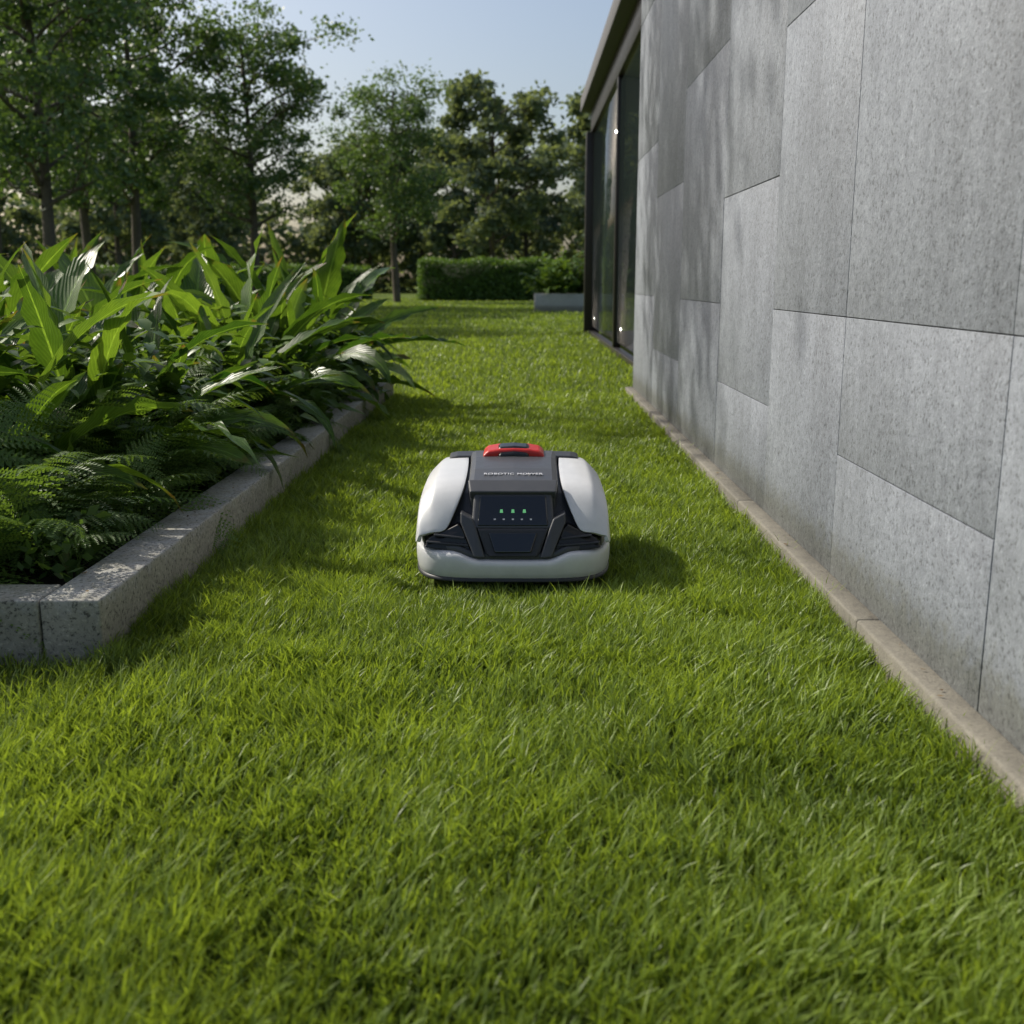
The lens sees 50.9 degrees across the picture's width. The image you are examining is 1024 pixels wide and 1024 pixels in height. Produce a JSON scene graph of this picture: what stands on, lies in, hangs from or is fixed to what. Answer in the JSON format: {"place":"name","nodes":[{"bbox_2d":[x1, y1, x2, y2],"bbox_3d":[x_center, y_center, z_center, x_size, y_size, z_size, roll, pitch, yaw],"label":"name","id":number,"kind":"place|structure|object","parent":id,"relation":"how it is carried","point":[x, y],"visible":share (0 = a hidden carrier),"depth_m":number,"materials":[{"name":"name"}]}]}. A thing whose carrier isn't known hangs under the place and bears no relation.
{"place":"outdoors","nodes":[
{"label":"outdoors","id":0,"kind":"place"},
{"bbox_2d":[1,0,612,279],"label":"sky","id":1,"kind":"structure","parent":0,"point":[519,43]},
{"bbox_2d":[0,286,1023,1023],"bbox_3d":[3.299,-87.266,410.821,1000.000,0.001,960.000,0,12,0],"label":"lawn ground","id":2,"kind":"structure","parent":0,"point":[378,716],"depth_m":1.53,"materials":[{"name":"green plant"}]},
{"bbox_2d":[0,111,41,265],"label":"tree","id":3,"kind":"object","parent":2,"relation":"on","point":[26,217],"visible":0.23,"depth_m":61.06,"materials":[{"name":"green plant"}]},
{"bbox_2d":[0,0,133,256],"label":"tree","id":4,"kind":"object","parent":2,"relation":"on","point":[21,162],"visible":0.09,"depth_m":24.94,"materials":[{"name":"green plant"}]},
{"bbox_2d":[0,0,157,273],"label":"tree","id":5,"kind":"object","parent":2,"relation":"on","point":[22,135],"visible":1,"depth_m":18.72,"materials":[{"name":"green plant"}]},
{"bbox_2d":[57,170,142,268],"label":"tree","id":6,"kind":"object","parent":2,"relation":"on","point":[101,252],"visible":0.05,"depth_m":73.02,"materials":[{"name":"green plant"}]},
{"bbox_2d":[3,0,210,275],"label":"tree","id":7,"kind":"object","parent":2,"relation":"on","point":[79,200],"visible":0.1,"depth_m":34.70,"materials":[{"name":"green plant"}]},
{"bbox_2d":[53,96,176,266],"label":"tree","id":8,"kind":"object","parent":2,"relation":"on","point":[107,221],"visible":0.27,"depth_m":52.18,"materials":[{"name":"green plant"}]},
{"bbox_2d":[1,0,251,274],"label":"tree","id":9,"kind":"object","parent":2,"relation":"on","point":[169,137],"visible":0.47,"depth_m":28.17,"materials":[{"name":"green plant"}]},
{"bbox_2d":[71,98,190,266],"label":"tree","id":10,"kind":"object","parent":2,"relation":"on","point":[162,241],"visible":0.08,"depth_m":64.94,"materials":[{"name":"green plant"}]},
{"bbox_2d":[4,262,374,299],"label":"clipped hedge","id":11,"kind":"object","parent":2,"relation":"on","point":[350,274],"visible":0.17,"depth_m":45.07,"materials":[{"name":"green plant"}]},
{"bbox_2d":[0,382,393,664],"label":"stone planter","id":12,"kind":"object","parent":2,"relation":"on","point":[57,615],"visible":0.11,"depth_m":2.46,"materials":[{"name":"stone"}]},
{"bbox_2d":[0,270,5,299],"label":"broad leaf plant","id":13,"kind":"object","parent":12,"relation":"on","point":[2,287],"visible":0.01,"depth_m":5.50,"materials":[{"name":"green plant"}]},
{"bbox_2d":[0,269,62,300],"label":"broad leaf plant","id":14,"kind":"object","parent":12,"relation":"on","point":[54,276],"visible":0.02,"depth_m":5.62,"materials":[{"name":"green plant"}]},
{"bbox_2d":[0,340,93,397],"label":"leafy shrub","id":15,"kind":"object","parent":12,"relation":"on","point":[79,343],"visible":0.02,"depth_m":3.45,"materials":[{"name":"green plant"}]},
{"bbox_2d":[0,233,94,319],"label":"broad leaf plant","id":16,"kind":"object","parent":12,"relation":"on","point":[47,259],"visible":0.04,"depth_m":4.25,"materials":[{"name":"green plant"}]},
{"bbox_2d":[0,402,114,554],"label":"fern","id":17,"kind":"object","parent":12,"relation":"on","point":[36,465],"visible":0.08,"depth_m":2.77,"materials":[{"name":"green plant"}]},
{"bbox_2d":[0,306,126,394],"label":"broad leaf plant","id":18,"kind":"object","parent":12,"relation":"on","point":[16,322],"visible":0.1,"depth_m":3.58,"materials":[{"name":"green plant"}]},
{"bbox_2d":[0,315,144,480],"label":"broad leaf plant","id":19,"kind":"object","parent":12,"relation":"on","point":[4,371],"visible":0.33,"depth_m":2.69,"materials":[{"name":"green plant"}]},
{"bbox_2d":[0,451,147,573],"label":"fern","id":20,"kind":"object","parent":12,"relation":"on","point":[11,548],"visible":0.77,"depth_m":2.41,"materials":[{"name":"green plant"}]},
{"bbox_2d":[0,265,152,360],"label":"broad leaf plant","id":21,"kind":"object","parent":12,"relation":"on","point":[5,294],"visible":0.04,"depth_m":4.72,"materials":[{"name":"green plant"}]},
{"bbox_2d":[4,239,154,302],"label":"broad leaf plant","id":22,"kind":"object","parent":12,"relation":"on","point":[55,265],"visible":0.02,"depth_m":6.27,"materials":[{"name":"green plant"}]},
{"bbox_2d":[0,306,164,450],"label":"leafy shrub","id":23,"kind":"object","parent":12,"relation":"on","point":[128,357],"visible":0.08,"depth_m":3.12,"materials":[{"name":"green plant"}]},
{"bbox_2d":[0,464,165,576],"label":"fern","id":24,"kind":"object","parent":12,"relation":"on","point":[87,533],"visible":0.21,"depth_m":2.62,"materials":[{"name":"green plant"}]},
{"bbox_2d":[0,231,165,360],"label":"broad leaf plant","id":25,"kind":"object","parent":12,"relation":"on","point":[92,243],"visible":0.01,"depth_m":4.17,"materials":[{"name":"green plant"}]},
{"bbox_2d":[2,246,165,342],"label":"broad leaf plant","id":26,"kind":"object","parent":12,"relation":"on","point":[151,261],"visible":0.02,"depth_m":5.39,"materials":[{"name":"green plant"}]},
{"bbox_2d":[1,396,170,560],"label":"fern","id":27,"kind":"object","parent":12,"relation":"on","point":[52,439],"visible":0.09,"depth_m":2.93,"materials":[{"name":"green plant"}]},
{"bbox_2d":[0,381,173,649],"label":"fern","id":28,"kind":"object","parent":12,"relation":"on","point":[8,473],"visible":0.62,"depth_m":2.52,"materials":[{"name":"green plant"}]},
{"bbox_2d":[0,237,178,334],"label":"broad leaf plant","id":29,"kind":"object","parent":12,"relation":"on","point":[11,271],"depth_m":5.53,"materials":[{"name":"green plant"}]},
{"bbox_2d":[0,241,192,579],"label":"broad leaf plant","id":30,"kind":"object","parent":12,"relation":"on","point":[105,415],"visible":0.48,"depth_m":2.89,"materials":[{"name":"green plant"}]},
{"bbox_2d":[0,364,218,559],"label":"fern","id":31,"kind":"object","parent":12,"relation":"on","point":[107,403],"visible":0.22,"depth_m":3.10,"materials":[{"name":"green plant"}]},
{"bbox_2d":[20,429,208,564],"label":"fern","id":32,"kind":"object","parent":12,"relation":"on","point":[127,486],"visible":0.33,"depth_m":2.83,"materials":[{"name":"green plant"}]},
{"bbox_2d":[102,235,150,283],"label":"broad leaf plant","id":33,"kind":"object","parent":12,"relation":"on","point":[136,252],"depth_m":5.91,"materials":[{"name":"green plant"}]},
{"bbox_2d":[37,443,219,510],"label":"fern","id":34,"kind":"object","parent":12,"relation":"on","point":[178,478],"visible":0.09,"depth_m":3.10,"materials":[{"name":"green plant"}]},
{"bbox_2d":[45,247,218,364],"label":"broad leaf plant","id":35,"kind":"object","parent":12,"relation":"on","point":[64,261],"visible":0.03,"depth_m":4.87,"materials":[{"name":"green plant"}]},
{"bbox_2d":[25,391,242,559],"bbox_3d":[-1.187,-0.113,3.151,0.870,0.467,0.741,-1,12,-3],"label":"fern","id":36,"kind":"object","parent":12,"relation":"on","point":[96,440],"visible":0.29,"depth_m":3.04,"materials":[{"name":"green plant"}]},
{"bbox_2d":[2,241,276,450],"bbox_3d":[-1.581,-0.428,3.746,1.184,1.013,1.306,-7,14,-30],"label":"broad leaf plant","id":37,"kind":"object","parent":12,"relation":"on","point":[64,292],"visible":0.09,"depth_m":3.71,"materials":[{"name":"green plant"}]},
{"bbox_2d":[36,316,257,480],"bbox_3d":[-1.203,-0.348,3.443,0.680,0.554,0.946,7,12,1],"label":"leafy shrub","id":38,"kind":"object","parent":12,"relation":"on","point":[173,379],"visible":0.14,"depth_m":3.35,"materials":[{"name":"green plant"}]},
{"bbox_2d":[0,241,295,500],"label":"broad leaf plant","id":39,"kind":"object","parent":12,"relation":"on","point":[38,302],"visible":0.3,"depth_m":3.16,"materials":[{"name":"green plant"}]},
{"bbox_2d":[0,260,307,489],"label":"broad leaf plant","id":40,"kind":"object","parent":12,"relation":"on","point":[154,316],"visible":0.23,"depth_m":3.84,"materials":[{"name":"green plant"}]},
{"bbox_2d":[45,241,263,342],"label":"broad leaf plant","id":41,"kind":"object","parent":12,"relation":"on","point":[181,270],"visible":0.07,"depth_m":5.44,"materials":[{"name":"green plant"}]},
{"bbox_2d":[75,374,258,515],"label":"fern","id":42,"kind":"object","parent":12,"relation":"on","point":[178,466],"visible":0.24,"depth_m":3.23,"materials":[{"name":"green plant"}]},
{"bbox_2d":[0,369,365,584],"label":"groundcover foliage","id":43,"kind":"object","parent":12,"relation":"on","point":[58,568],"visible":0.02,"depth_m":2.52,"materials":[{"name":"green plant"}]},
{"bbox_2d":[119,327,278,413],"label":"leafy shrub","id":44,"kind":"object","parent":12,"relation":"on","point":[173,337],"visible":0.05,"depth_m":4.12,"materials":[{"name":"green plant"}]},
{"bbox_2d":[133,349,269,463],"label":"fern","id":45,"kind":"object","parent":12,"relation":"on","point":[240,396],"visible":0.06,"depth_m":3.77,"materials":[{"name":"green plant"}]},
{"bbox_2d":[130,382,289,494],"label":"fern","id":46,"kind":"object","parent":12,"relation":"on","point":[245,464],"visible":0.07,"depth_m":3.52,"materials":[{"name":"green plant"}]},
{"bbox_2d":[130,298,313,366],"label":"leaf plant","id":47,"kind":"object","parent":12,"relation":"on","point":[192,321],"visible":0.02,"depth_m":4.87,"materials":[{"name":"green plant"}]},
{"bbox_2d":[80,260,376,449],"bbox_3d":[-1.184,-0.554,4.371,1.236,0.925,1.476,4,13,17],"label":"broad leaf plant","id":48,"kind":"object","parent":12,"relation":"on","point":[252,334],"visible":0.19,"depth_m":4.35,"materials":[{"name":"green plant"}]},
{"bbox_2d":[177,409,285,461],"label":"fern","id":49,"kind":"object","parent":12,"relation":"on","point":[258,458],"visible":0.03,"depth_m":3.79,"materials":[{"name":"green plant"}]},
{"bbox_2d":[160,329,319,435],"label":"leafy shrub","id":50,"kind":"object","parent":12,"relation":"on","point":[264,363],"visible":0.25,"depth_m":4.28,"materials":[{"name":"green plant"}]},
{"bbox_2d":[140,254,345,396],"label":"broad leaf plant","id":51,"kind":"object","parent":12,"relation":"on","point":[194,278],"visible":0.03,"depth_m":5.43,"materials":[{"name":"green plant"}]},
{"bbox_2d":[81,224,411,414],"bbox_3d":[-1.293,-0.804,4.963,1.582,0.991,1.447,-4,15,7],"label":"broad leaf plant","id":52,"kind":"object","parent":12,"relation":"on","point":[189,303],"visible":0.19,"depth_m":4.88,"materials":[{"name":"green plant"}]},
{"bbox_2d":[214,404,292,477],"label":"fern","id":53,"kind":"object","parent":12,"relation":"on","point":[262,436],"visible":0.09,"depth_m":3.99,"materials":[{"name":"green plant"}]},
{"bbox_2d":[155,234,355,339],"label":"broad leaf plant","id":54,"kind":"object","parent":12,"relation":"on","point":[204,241],"visible":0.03,"depth_m":5.93,"materials":[{"name":"green plant"}]},
{"bbox_2d":[207,404,313,448],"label":"fern","id":55,"kind":"object","parent":12,"relation":"on","point":[284,413],"visible":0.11,"depth_m":4.21,"materials":[{"name":"green plant"}]},
{"bbox_2d":[193,326,347,416],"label":"leafy shrub","id":56,"kind":"object","parent":12,"relation":"on","point":[315,391],"visible":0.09,"depth_m":4.72,"materials":[{"name":"green plant"}]},
{"bbox_2d":[223,332,340,420],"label":"leafy shrub","id":57,"kind":"object","parent":12,"relation":"on","point":[298,366],"visible":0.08,"depth_m":4.90,"materials":[{"name":"green plant"}]},
{"bbox_2d":[252,263,311,298],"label":"broad leaf plant","id":58,"kind":"object","parent":12,"relation":"on","point":[257,271],"visible":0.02,"depth_m":6.47,"materials":[{"name":"green plant"}]},
{"bbox_2d":[244,367,323,446],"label":"fern","id":59,"kind":"object","parent":12,"relation":"on","point":[281,398],"visible":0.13,"depth_m":4.33,"materials":[{"name":"green plant"}]},
{"bbox_2d":[184,255,391,419],"bbox_3d":[-1.245,-0.831,5.580,1.183,0.970,1.251,-7,14,-31],"label":"broad leaf plant","id":60,"kind":"object","parent":12,"relation":"on","point":[293,311],"visible":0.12,"depth_m":5.42,"materials":[{"name":"green plant"}]},
{"bbox_2d":[240,363,353,454],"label":"fern","id":61,"kind":"object","parent":12,"relation":"on","point":[308,420],"visible":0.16,"depth_m":4.71,"materials":[{"name":"green plant"}]},
{"bbox_2d":[253,316,357,401],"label":"leafy shrub","id":62,"kind":"object","parent":12,"relation":"on","point":[316,342],"visible":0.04,"depth_m":5.30,"materials":[{"name":"green plant"}]},
{"bbox_2d":[169,214,464,370],"bbox_3d":[-1.365,-1.257,6.551,1.568,1.116,1.908,-10,16,-39],"label":"broad leaf plant","id":63,"kind":"object","parent":12,"relation":"on","point":[231,251],"visible":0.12,"depth_m":6.47,"materials":[{"name":"green plant"}]},
{"bbox_2d":[217,219,441,402],"bbox_3d":[-1.152,-1.133,6.256,1.890,1.107,1.686,-5,16,-43],"label":"broad leaf plant","id":64,"kind":"object","parent":12,"relation":"on","point":[327,279],"visible":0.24,"depth_m":6.25,"materials":[{"name":"green plant"}]},
{"bbox_2d":[304,327,371,388],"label":"leafy shrub","id":65,"kind":"object","parent":12,"relation":"on","point":[350,362],"visible":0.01,"depth_m":5.83,"materials":[{"name":"green plant"}]},
{"bbox_2d":[289,288,393,401],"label":"leaf plant","id":66,"kind":"object","parent":12,"relation":"on","point":[368,388],"visible":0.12,"depth_m":5.92,"materials":[{"name":"green plant"}]},
{"bbox_2d":[314,347,374,419],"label":"fern","id":67,"kind":"object","parent":12,"relation":"on","point":[341,397],"visible":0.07,"depth_m":5.60,"materials":[{"name":"green plant"}]},
{"bbox_2d":[341,340,377,389],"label":"leafy shrub","id":68,"kind":"object","parent":12,"relation":"on","point":[342,344],"depth_m":6.32,"materials":[{"name":"green plant"}]},
{"bbox_2d":[334,317,385,376],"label":"leafy shrub","id":69,"kind":"object","parent":12,"relation":"on","point":[367,370],"visible":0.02,"depth_m":6.54,"materials":[{"name":"green plant"}]},
{"bbox_2d":[346,327,388,377],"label":"leafy shrub","id":70,"kind":"object","parent":12,"relation":"on","point":[375,373],"depth_m":6.58,"materials":[{"name":"green plant"}]},
{"bbox_2d":[162,154,234,264],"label":"tree","id":71,"kind":"object","parent":2,"relation":"on","point":[176,195],"visible":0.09,"depth_m":68.91,"materials":[{"name":"green plant"}]},
{"bbox_2d":[163,131,268,265],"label":"tree","id":72,"kind":"object","parent":2,"relation":"on","point":[215,228],"visible":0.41,"depth_m":59.02,"materials":[{"name":"green plant"}]},
{"bbox_2d":[160,0,374,295],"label":"tree","id":73,"kind":"object","parent":2,"relation":"on","point":[249,181],"visible":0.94,"depth_m":30.81,"materials":[{"name":"green plant"}]},
{"bbox_2d":[1,176,584,291],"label":"distant woodland","id":74,"kind":"object","parent":2,"relation":"on","point":[298,247],"visible":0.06,"depth_m":77.25,"materials":[{"name":"green plant"}]},
{"bbox_2d":[283,142,381,269],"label":"tree","id":75,"kind":"object","parent":2,"relation":"on","point":[321,235],"visible":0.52,"depth_m":70.48,"materials":[{"name":"green plant"}]},
{"bbox_2d":[311,132,411,290],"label":"tree","id":76,"kind":"object","parent":2,"relation":"on","point":[378,245],"visible":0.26,"depth_m":70.55,"materials":[{"name":"green plant"}]},
{"bbox_2d":[307,58,460,302],"bbox_3d":[-4.261,-11.814,38.890,4.928,8.489,5.943,1,12,4],"label":"tree","id":77,"kind":"object","parent":2,"relation":"on","point":[395,137],"visible":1,"depth_m":37.68,"materials":[{"name":"green plant"}]},
{"bbox_2d":[371,131,458,272],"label":"tree","id":78,"kind":"object","parent":2,"relation":"on","point":[409,243],"visible":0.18,"depth_m":71.27,"materials":[{"name":"green plant"}]},
{"bbox_2d":[386,128,501,261],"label":"tree","id":79,"kind":"object","parent":2,"relation":"on","point":[437,231],"visible":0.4,"depth_m":67.02,"materials":[{"name":"green plant"}]},
{"bbox_2d":[415,255,567,300],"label":"clipped hedge","id":80,"kind":"object","parent":2,"relation":"on","point":[440,279],"visible":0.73,"depth_m":42.55,"materials":[{"name":"green plant"}]},
{"bbox_2d":[417,68,576,263],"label":"tree","id":81,"kind":"object","parent":2,"relation":"on","point":[503,206],"visible":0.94,"depth_m":55.59,"materials":[{"name":"green plant"}]},
{"bbox_2d":[416,442,609,583],"bbox_3d":[0.004,-0.017,2.884,0.497,0.316,0.639,0,12,0],"label":"robot lawn mower","id":82,"kind":"object","parent":2,"relation":"on","point":[513,512],"visible":1,"depth_m":2.63,"materials":[{"name":"white plastic"}]},
{"bbox_2d":[488,533,536,552],"bbox_3d":[0.002,0.075,2.601,0.118,0.046,0.028,0,12,0],"label":"sensor window","id":83,"kind":"structure","parent":82,"relation":"in","point":[501,542],"depth_m":2.60,"materials":[{"name":"black plastic"}]},
{"bbox_2d":[468,133,576,263],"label":"tree","id":84,"kind":"object","parent":2,"relation":"on","point":[549,225],"visible":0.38,"depth_m":70.16,"materials":[{"name":"green plant"}]},
{"bbox_2d":[527,85,590,248],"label":"tree","id":85,"kind":"object","parent":2,"relation":"on","point":[580,128],"visible":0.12,"depth_m":51.64,"materials":[{"name":"green plant"}]},
{"bbox_2d":[534,293,583,311],"bbox_3d":[1.695,-5.363,27.535,2.250,0.450,1.120,0,12,0],"label":"box planter","id":86,"kind":"object","parent":2,"relation":"on","point":[557,302],"visible":0.41,"depth_m":26.99,"materials":[{"name":"concrete"}]},
{"bbox_2d":[519,252,571,293],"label":"leafy shrub","id":87,"kind":"object","parent":86,"relation":"on","point":[545,282],"visible":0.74,"depth_m":27.43,"materials":[{"name":"green plant"}]},
{"bbox_2d":[534,250,583,293],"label":"leafy shrub","id":88,"kind":"object","parent":86,"relation":"on","point":[563,280],"visible":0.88,"depth_m":27.12,"materials":[{"name":"green plant"}]},
{"bbox_2d":[552,256,583,293],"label":"leafy shrub","id":89,"kind":"object","parent":86,"relation":"on","point":[577,288],"visible":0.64,"depth_m":27.09,"materials":[{"name":"green plant"}]},
{"bbox_2d":[563,143,584,260],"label":"tree","id":90,"kind":"object","parent":2,"relation":"on","point":[573,167],"depth_m":72.20,"materials":[{"name":"green plant"}]},
{"bbox_2d":[583,132,598,332],"bbox_3d":[1.155,-3.967,15.412,0.220,2.800,0.180,0,12,0],"label":"corner post","id":91,"kind":"object","parent":2,"relation":"on","point":[589,175],"visible":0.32,"depth_m":15.32,"materials":[{"name":"black metal"}]},
{"bbox_2d":[589,0,641,366],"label":"window frames","id":92,"kind":"structure","parent":2,"relation":"on","point":[629,43],"depth_m":11.20,"materials":[{"name":"black metal"}]},
{"bbox_2d":[591,42,640,352],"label":"window panes","id":93,"kind":"object","parent":92,"relation":"in","point":[603,222],"visible":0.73,"depth_m":11.20,"materials":[{"name":"glass"}]},
{"bbox_2d":[625,387,1023,830],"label":"plinth","id":94,"kind":"structure","parent":2,"relation":"on","point":[908,663],"depth_m":2.08,"materials":[{"name":"concrete"}]},
{"bbox_2d":[638,176,1023,539],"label":"wall backing","id":95,"kind":"object","parent":2,"relation":"on","point":[888,321],"depth_m":2.12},
{"bbox_2d":[581,0,636,112],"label":"roof slab","id":96,"kind":"structure","parent":95,"relation":"on","point":[619,14],"depth_m":11.25,"materials":[{"name":"grey concrete"}]},
{"bbox_2d":[633,0,1023,754],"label":"wall panels","id":97,"kind":"object","parent":95,"relation":"attached to","point":[881,142],"visible":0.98,"depth_m":2.37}
]}

